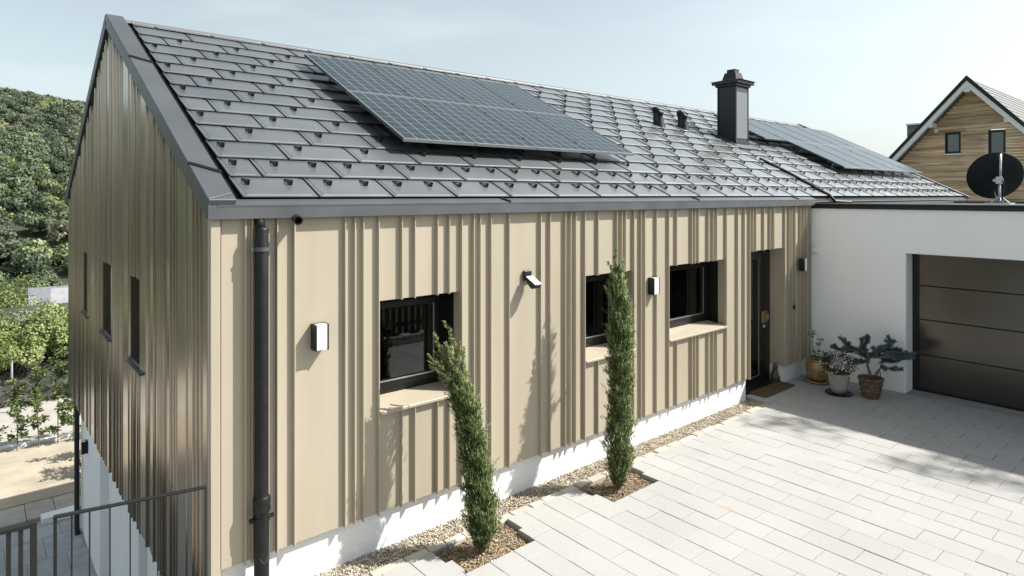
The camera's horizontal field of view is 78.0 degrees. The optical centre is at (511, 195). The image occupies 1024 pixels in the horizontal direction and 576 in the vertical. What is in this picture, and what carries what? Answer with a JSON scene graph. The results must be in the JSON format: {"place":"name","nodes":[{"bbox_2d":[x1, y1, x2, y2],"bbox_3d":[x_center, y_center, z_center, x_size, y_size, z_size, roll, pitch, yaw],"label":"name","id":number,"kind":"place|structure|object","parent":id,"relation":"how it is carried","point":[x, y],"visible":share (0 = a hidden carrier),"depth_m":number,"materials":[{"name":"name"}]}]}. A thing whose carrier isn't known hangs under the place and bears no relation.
{"place":"outdoors","nodes":[
{"label":"outdoors","id":0,"kind":"place"},
{"bbox_2d":[0,519,36,575],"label":"gate","id":1,"kind":"structure","parent":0,"point":[20,528],"depth_m":4.11,"materials":[{"name":"black metal"}]},
{"bbox_2d":[0,108,67,285],"bbox_3d":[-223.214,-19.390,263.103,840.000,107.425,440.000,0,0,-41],"label":"hill","id":2,"kind":"structure","parent":0,"point":[36,233],"depth_m":159.18,"materials":[{"name":"green plant"}]},
{"bbox_2d":[0,87,85,301],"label":"forest","id":3,"kind":"object","parent":2,"relation":"on","point":[31,142],"visible":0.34,"depth_m":188.71,"materials":[{"name":"green plant"}]},
{"bbox_2d":[1,302,67,320],"bbox_3d":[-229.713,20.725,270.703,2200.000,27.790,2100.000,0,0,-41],"label":"ground","id":4,"kind":"structure","parent":0,"point":[31,308],"depth_m":38.13,"materials":[{"name":"green plant"}]},
{"bbox_2d":[0,308,11,321],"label":"shrub","id":5,"kind":"object","parent":4,"relation":"on","point":[2,312],"visible":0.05,"depth_m":32.39,"materials":[{"name":"green plant"}]},
{"bbox_2d":[0,308,32,329],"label":"shrub","id":6,"kind":"object","parent":4,"relation":"on","point":[14,318],"visible":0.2,"depth_m":27.36,"materials":[{"name":"green plant"}]},
{"bbox_2d":[0,282,40,307],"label":"broadleaf tree","id":7,"kind":"object","parent":4,"relation":"on","point":[10,299],"visible":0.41,"depth_m":96.73,"materials":[{"name":"green plant"}]},
{"bbox_2d":[0,292,54,306],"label":"broadleaf tree","id":8,"kind":"object","parent":4,"relation":"on","point":[34,302],"visible":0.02,"depth_m":62.63,"materials":[{"name":"green plant"}]},
{"bbox_2d":[0,272,59,307],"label":"broadleaf tree","id":9,"kind":"object","parent":4,"relation":"on","point":[24,278],"visible":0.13,"depth_m":111.40,"materials":[{"name":"green plant"}]},
{"bbox_2d":[0,431,80,451],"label":"kerb","id":10,"kind":"structure","parent":4,"relation":"on","point":[32,442],"depth_m":17.20,"materials":[{"name":"white paint"}]},
{"bbox_2d":[4,520,84,571],"bbox_3d":[-9.982,6.888,3.279,14.330,0.185,15.900,0,0,-41],"label":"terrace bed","id":11,"kind":"object","parent":4,"relation":"on","point":[44,547],"depth_m":11.95,"materials":[{"name":"grey"}]},
{"bbox_2d":[0,491,80,527],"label":"terrace step","id":12,"kind":"object","parent":11,"relation":"on","point":[21,514],"visible":0.14,"depth_m":13.52,"materials":[{"name":"concrete"}]},
{"bbox_2d":[0,514,96,575],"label":"terrace","id":13,"kind":"structure","parent":11,"relation":"on","point":[80,556],"depth_m":12.01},
{"bbox_2d":[40,505,73,524],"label":"stone block","id":14,"kind":"structure","parent":13,"relation":"on","point":[46,518],"depth_m":13.20,"materials":[{"name":"white stone"}]},
{"bbox_2d":[27,285,67,305],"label":"village house","id":15,"kind":"structure","parent":4,"relation":"on","point":[42,293],"depth_m":75.55,"materials":[{"name":"white paint"}]},
{"bbox_2d":[50,287,67,303],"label":"village house","id":16,"kind":"structure","parent":4,"relation":"on","point":[59,295],"depth_m":64.76,"materials":[{"name":"grey paint"}]},
{"bbox_2d":[64,14,970,575],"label":"house","id":17,"kind":"structure","parent":4,"relation":"on","point":[244,214],"depth_m":6.71,"materials":[{"name":"beige wood"}]},
{"bbox_2d":[80,439,87,454],"bbox_3d":[-8.226,4.842,12.163,0.109,0.236,0.126,0,0,-41],"label":"wall lamp","id":18,"kind":"object","parent":17,"relation":"attached to","point":[83,446],"visible":1,"depth_m":12.12,"materials":[{"name":"black metal"}]},
{"bbox_2d":[80,311,87,318],"bbox_3d":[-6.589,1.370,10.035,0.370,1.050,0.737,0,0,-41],"label":"window sill","id":19,"kind":"structure","parent":17,"relation":"in","point":[83,313],"depth_m":9.88,"materials":[{"name":"beige metal"}]},
{"bbox_2d":[98,263,110,341],"bbox_3d":[-5.295,1.370,8.522,0.370,1.050,0.816,0,0,-41],"label":"window","id":20,"kind":"structure","parent":17,"relation":"in","point":[102,333],"depth_m":8.75,"materials":[{"name":"black glass"}]},
{"bbox_2d":[125,279,142,375],"bbox_3d":[-3.997,1.370,7.004,0.370,1.050,0.830,0,0,-41],"label":"window","id":21,"kind":"structure","parent":17,"relation":"in","point":[136,369],"depth_m":7.24,"materials":[{"name":"black metal"}]},
{"bbox_2d":[311,322,328,351],"bbox_3d":[-1.580,1.163,5.201,0.115,0.215,0.099,0,0,-41],"label":"wall lamp","id":22,"kind":"object","parent":17,"relation":"attached to","point":[319,336],"visible":1,"depth_m":5.17,"materials":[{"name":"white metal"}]},
{"bbox_2d":[380,292,453,414],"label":"window","id":23,"kind":"structure","parent":17,"relation":"in","point":[408,326],"depth_m":6.41,"materials":[{"name":"black glass"}]},
{"bbox_2d":[523,270,540,288],"bbox_3d":[0.213,0.891,6.674,0.110,0.182,0.191,0,0,-41],"label":"sensor light","id":24,"kind":"object","parent":17,"relation":"attached to","point":[533,282],"visible":1,"depth_m":6.66,"materials":[{"name":"white metal"}]},
{"bbox_2d":[586,272,635,362],"bbox_3d":[1.080,1.440,7.740,0.910,1.040,0.390,0,0,-41],"label":"window","id":25,"kind":"structure","parent":17,"relation":"in","point":[597,300],"depth_m":7.91,"materials":[{"name":"black"}]},
{"bbox_2d":[648,277,659,294],"bbox_3d":[1.817,1.163,8.107,0.115,0.215,0.099,0,0,-41],"label":"wall lamp","id":26,"kind":"object","parent":17,"relation":"attached to","point":[653,285],"visible":1,"depth_m":8.07,"materials":[{"name":"white metal"}]},
{"bbox_2d":[670,260,727,341],"bbox_3d":[2.507,1.440,8.961,1.424,1.040,0.390,0,0,-41],"label":"window","id":27,"kind":"structure","parent":17,"relation":"in","point":[693,287],"depth_m":9.24,"materials":[{"name":"black glass"}]},
{"bbox_2d":[745,249,773,395],"bbox_3d":[3.940,1.994,10.246,1.112,2.272,0.190,0,0,-41],"label":"door","id":28,"kind":"structure","parent":17,"relation":"in","point":[760,260],"depth_m":10.43,"materials":[{"name":"black"}]},
{"bbox_2d":[799,258,807,270],"bbox_3d":[4.947,1.177,10.739,0.115,0.215,0.099,0,0,-41],"label":"wall lamp","id":29,"kind":"object","parent":17,"relation":"attached to","point":[803,264],"visible":1,"depth_m":10.71,"materials":[{"name":"black metal"}]},
{"bbox_2d":[749,132,867,170],"bbox_3d":[8.123,-1.249,16.703,6.200,1.248,2.226,0,0,-41],"label":"mounting rack","id":30,"kind":"object","parent":17,"relation":"attached to","point":[800,151],"visible":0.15,"depth_m":15.09,"materials":[{"name":"silver metal"}]},
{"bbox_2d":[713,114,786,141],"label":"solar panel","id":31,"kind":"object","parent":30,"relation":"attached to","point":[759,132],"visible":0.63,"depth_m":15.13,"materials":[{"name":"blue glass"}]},
{"bbox_2d":[749,120,805,142],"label":"solar panel","id":32,"kind":"object","parent":30,"relation":"attached to","point":[776,132],"visible":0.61,"depth_m":16.03,"materials":[{"name":"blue glass"}]},
{"bbox_2d":[759,121,823,144],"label":"solar panel","id":33,"kind":"object","parent":30,"relation":"attached to","point":[791,133],"visible":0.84,"depth_m":16.73,"materials":[{"name":"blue glass"}]},
{"bbox_2d":[778,124,839,146],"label":"solar panel","id":34,"kind":"object","parent":30,"relation":"attached to","point":[809,135],"visible":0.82,"depth_m":17.38,"materials":[{"name":"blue glass"}]},
{"bbox_2d":[787,141,862,168],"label":"solar panel","id":35,"kind":"object","parent":30,"relation":"attached to","point":[827,156],"visible":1,"depth_m":14.96,"materials":[{"name":"blue glass"}]},
{"bbox_2d":[794,126,855,148],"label":"solar panel","id":36,"kind":"object","parent":30,"relation":"attached to","point":[825,137],"visible":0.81,"depth_m":18.06,"materials":[{"name":"blue glass"}]},
{"bbox_2d":[812,129,868,149],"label":"solar panel","id":37,"kind":"object","parent":30,"relation":"attached to","point":[842,140],"visible":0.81,"depth_m":18.72,"materials":[{"name":"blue glass"}]},
{"bbox_2d":[808,143,879,169],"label":"solar panel","id":38,"kind":"object","parent":30,"relation":"attached to","point":[857,162],"visible":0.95,"depth_m":15.68,"materials":[{"name":"blue glass"}]},
{"bbox_2d":[826,145,894,171],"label":"solar panel","id":39,"kind":"object","parent":30,"relation":"attached to","point":[881,167],"visible":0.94,"depth_m":16.35,"materials":[{"name":"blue glass"}]},
{"bbox_2d":[843,147,908,171],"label":"solar panel","id":40,"kind":"object","parent":30,"relation":"attached to","point":[880,161],"visible":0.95,"depth_m":17.02,"materials":[{"name":"blue glass"}]},
{"bbox_2d":[858,149,921,172],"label":"solar panel","id":41,"kind":"object","parent":30,"relation":"attached to","point":[896,163],"visible":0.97,"depth_m":17.68,"materials":[{"name":"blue glass"}]},
{"bbox_2d":[0,315,70,407],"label":"slope","id":42,"kind":"structure","parent":0,"point":[28,372],"depth_m":21.02,"materials":[{"name":"green plant"}]},
{"bbox_2d":[0,318,14,334],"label":"shrub","id":43,"kind":"object","parent":42,"relation":"on","point":[1,326],"visible":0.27,"depth_m":21.37,"materials":[{"name":"green plant"}]},
{"bbox_2d":[0,321,52,371],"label":"shrub","id":44,"kind":"object","parent":42,"relation":"on","point":[26,343],"visible":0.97,"depth_m":20.92,"materials":[{"name":"green plant"}]},
{"bbox_2d":[22,301,67,357],"bbox_3d":[-16.124,5.051,22.621,2.202,2.674,3.086,0,0,-41],"label":"shrub","id":45,"kind":"object","parent":42,"relation":"on","point":[57,323],"visible":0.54,"depth_m":21.77,"materials":[{"name":"green plant"}]},
{"bbox_2d":[0,435,80,510],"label":"garden soil","id":46,"kind":"structure","parent":0,"point":[34,473],"depth_m":15.36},
{"bbox_2d":[0,385,8,440],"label":"sapling","id":47,"kind":"object","parent":46,"relation":"on","point":[2,428],"visible":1,"depth_m":16.53,"materials":[{"name":"green plant"}]},
{"bbox_2d":[3,378,31,450],"bbox_3d":[-13.063,5.779,16.770,0.565,2.002,0.633,0,0,39],"label":"sapling","id":48,"kind":"object","parent":46,"relation":"on","point":[14,413],"visible":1,"depth_m":16.73,"materials":[{"name":"green plant"}]},
{"bbox_2d":[24,362,56,447],"bbox_3d":[-12.679,5.630,17.009,0.699,2.300,0.619,0,0,-41],"label":"sapling","id":49,"kind":"object","parent":46,"relation":"on","point":[37,372],"visible":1,"depth_m":16.94,"materials":[{"name":"green plant"}]},
{"bbox_2d":[42,347,73,443],"bbox_3d":[-12.345,5.465,17.212,0.714,2.630,0.612,0,0,-41],"label":"sapling","id":50,"kind":"object","parent":46,"relation":"on","point":[60,406],"visible":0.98,"depth_m":17.22,"materials":[{"name":"green plant"}]},
{"bbox_2d":[59,359,80,440],"bbox_3d":[-11.969,5.625,17.385,0.801,2.309,0.597,0,0,-41],"label":"sapling","id":51,"kind":"object","parent":46,"relation":"on","point":[69,421],"visible":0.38,"depth_m":17.27,"materials":[{"name":"green plant"}]},
{"bbox_2d":[0,398,80,445],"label":"garden path","id":52,"kind":"structure","parent":0,"point":[48,407],"depth_m":18.70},
{"bbox_2d":[10,360,12,412],"bbox_3d":[-15.539,5.960,19.646,0.086,1.640,0.090,0,0,-41],"label":"fence post","id":53,"kind":"object","parent":52,"relation":"on","point":[11,368],"visible":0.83,"depth_m":19.62,"materials":[{"name":"grey"}]},
{"bbox_2d":[0,0,1023,164],"label":"sky","id":54,"kind":"structure","parent":0,"point":[858,72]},
{"bbox_2d":[376,374,1023,575],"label":"courtyard paving","id":55,"kind":"structure","parent":0,"point":[802,477],"depth_m":6.38,"materials":[{"name":"stone"}]},
{"bbox_2d":[750,381,794,397],"bbox_3d":[4.146,3.105,10.199,0.961,0.042,0.416,0,0,-41],"label":"doormat","id":56,"kind":"object","parent":55,"relation":"on","point":[770,390],"visible":0.91,"depth_m":10.09,"materials":[{"name":"brown fabric"}]},
{"bbox_2d":[770,364,780,382],"bbox_3d":[4.377,2.949,10.516,0.174,0.362,0.147,0,0,-41],"label":"cat figurine","id":57,"kind":"object","parent":56,"relation":"on","point":[774,376],"visible":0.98,"depth_m":10.46,"materials":[{"name":"brown ceramic"}]},
{"bbox_2d":[804,329,830,384],"bbox_3d":[5.125,2.681,10.608,0.451,0.897,0.430,0,0,-41],"label":"potted plant","id":58,"kind":"object","parent":55,"relation":"on","point":[816,374],"visible":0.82,"depth_m":10.50,"materials":[{"name":"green plant"}]},
{"bbox_2d":[819,350,858,396],"bbox_3d":[5.150,2.787,9.976,0.569,0.686,0.572,0,0,-41],"label":"potted plant","id":59,"kind":"object","parent":55,"relation":"on","point":[839,379],"visible":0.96,"depth_m":9.89,"materials":[{"name":"white plant"}]},
{"bbox_2d":[830,333,916,399],"bbox_3d":[5.610,2.628,9.820,1.237,1.004,0.522,0,0,-3],"label":"potted tree","id":60,"kind":"object","parent":55,"relation":"on","point":[871,386],"visible":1,"depth_m":9.74,"materials":[{"name":"green plant"}]},
{"bbox_2d":[906,123,967,175],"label":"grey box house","id":61,"kind":"structure","parent":0,"point":[912,127],"depth_m":45.40,"materials":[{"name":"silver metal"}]},
{"bbox_2d":[888,75,1023,203],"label":"neighbour house","id":62,"kind":"structure","parent":0,"point":[963,118],"depth_m":34.67,"materials":[{"name":"brown wood"}]},
{"bbox_2d":[944,132,960,154],"bbox_3d":[24.461,-2.865,35.080,0.220,1.250,0.800,0,0,-41],"label":"window","id":63,"kind":"structure","parent":62,"relation":"in","point":[952,139],"depth_m":35.11,"materials":[{"name":"black glass"}]},
{"bbox_2d":[988,129,1005,152],"bbox_3d":[25.748,-2.660,33.575,0.220,1.620,0.800,0,0,-41],"label":"window","id":64,"kind":"structure","parent":62,"relation":"in","point":[996,138],"depth_m":33.61,"materials":[{"name":"black glass"}]},
{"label":"courtyard base","id":65,"kind":"structure","parent":0,"visible":0},
{"bbox_2d":[53,485,205,575],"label":"railing","id":66,"kind":"object","parent":65,"relation":"on","point":[90,510],"visible":1,"depth_m":4.34,"materials":[{"name":"black metal"}]},
{"bbox_2d":[439,524,529,573],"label":"planting soil","id":67,"kind":"structure","parent":65,"relation":"on","point":[492,546],"depth_m":5.64,"materials":[{"name":"brown soil"}]},
{"bbox_2d":[426,320,503,553],"bbox_3d":[-0.419,2.155,5.620,0.690,2.058,0.431,0,0,-2],"label":"cypress","id":68,"kind":"object","parent":67,"relation":"on","point":[481,528],"visible":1,"depth_m":5.55,"materials":[{"name":"green plant"}]},
{"bbox_2d":[436,471,652,572],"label":"bark mulch","id":69,"kind":"object","parent":67,"relation":"on","point":[509,542],"visible":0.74,"depth_m":5.78,"materials":[{"name":"brown wood"}]},
{"bbox_2d":[314,400,761,575],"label":"gravel","id":70,"kind":"structure","parent":65,"relation":"on","point":[579,472],"depth_m":6.62,"materials":[{"name":"beige gravel"}]},
{"bbox_2d":[361,403,769,575],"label":"edging stones","id":71,"kind":"object","parent":65,"relation":"on","point":[455,540],"visible":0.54,"depth_m":6.57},
{"bbox_2d":[587,471,652,501],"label":"planting soil","id":72,"kind":"structure","parent":65,"relation":"on","point":[633,489],"depth_m":6.84,"materials":[{"name":"brown soil"}]},
{"bbox_2d":[598,247,638,490],"bbox_3d":[1.179,1.869,6.898,0.427,2.631,0.634,0,0,16],"label":"cypress","id":73,"kind":"object","parent":72,"relation":"on","point":[620,419],"visible":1,"depth_m":6.80,"materials":[{"name":"green plant"}]},
{"bbox_2d":[811,201,1023,417],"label":"garage","id":74,"kind":"structure","parent":65,"relation":"on","point":[937,287],"depth_m":9.94,"materials":[{"name":"white paint"}]},
{"bbox_2d":[812,247,817,252],"bbox_3d":[5.278,0.950,11.029,0.060,0.100,0.090,0,0,-41],"label":"sensor box","id":75,"kind":"object","parent":74,"relation":"attached to","point":[814,249],"visible":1,"depth_m":11.00,"materials":[{"name":"white paint"}]},
{"bbox_2d":[912,254,1023,411],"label":"door","id":76,"kind":"structure","parent":74,"relation":"in","point":[968,312],"depth_m":9.61,"materials":[{"name":"brown metal"}]},
{"bbox_2d":[966,152,1023,204],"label":"satellite dish","id":77,"kind":"object","parent":74,"relation":"on","point":[998,175],"visible":1,"depth_m":12.17,"materials":[{"name":"black metal"}]},
{"bbox_3d":[-0.639,-1.249,9.209,3.900,1.248,2.226,0,0,-41],"label":"mounting rack","id":78,"kind":"object","parent":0,"visible":0},
{"bbox_2d":[304,54,413,97],"bbox_3d":[-2.095,-1.610,8.575,0.979,0.040,1.486,0,27,-41],"label":"solar panel","id":79,"kind":"object","parent":78,"relation":"attached to","point":[346,76],"visible":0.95,"depth_m":8.51,"materials":[{"name":"blue glass"}]},
{"bbox_2d":[347,91,475,145],"bbox_3d":[-1.227,-0.929,7.560,0.979,0.040,1.486,0,27,-41],"label":"solar panel","id":80,"kind":"object","parent":78,"relation":"attached to","point":[405,119],"visible":1,"depth_m":7.46,"materials":[{"name":"blue"}]},
{"bbox_2d":[368,63,472,104],"bbox_3d":[-1.355,-1.610,9.207,0.979,0.040,1.486,0,27,-41],"label":"solar panel","id":81,"kind":"object","parent":78,"relation":"attached to","point":[415,84],"visible":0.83,"depth_m":9.17,"materials":[{"name":"blue glass"}]},
{"bbox_2d":[425,72,523,110],"bbox_3d":[-0.616,-1.610,9.839,0.979,0.040,1.486,0,27,-41],"label":"solar panel","id":82,"kind":"object","parent":78,"relation":"attached to","point":[473,92],"visible":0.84,"depth_m":9.80,"materials":[{"name":"blue glass"}]},
{"bbox_2d":[417,99,536,149],"bbox_3d":[-0.488,-0.929,8.193,0.979,0.040,1.486,0,27,-41],"label":"solar panel","id":83,"kind":"object","parent":78,"relation":"attached to","point":[477,126],"visible":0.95,"depth_m":8.11,"materials":[{"name":"blue glass"}]},
{"bbox_2d":[473,79,567,115],"bbox_3d":[0.124,-1.610,10.472,0.979,0.040,1.486,0,27,-41],"label":"solar panel","id":84,"kind":"object","parent":78,"relation":"attached to","point":[519,97],"visible":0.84,"depth_m":10.44,"materials":[{"name":"blue glass"}]},
{"bbox_2d":[475,105,588,152],"bbox_3d":[0.252,-0.929,8.825,0.979,0.040,1.486,0,27,-41],"label":"solar panel","id":85,"kind":"object","parent":78,"relation":"attached to","point":[536,132],"visible":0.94,"depth_m":8.75,"materials":[{"name":"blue glass"}]},
{"bbox_2d":[526,111,633,155],"bbox_3d":[0.991,-0.929,9.458,0.979,0.040,1.486,0,27,-41],"label":"solar panel","id":86,"kind":"object","parent":78,"relation":"attached to","point":[585,136],"visible":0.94,"depth_m":9.38,"materials":[{"name":"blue glass"}]}
]}

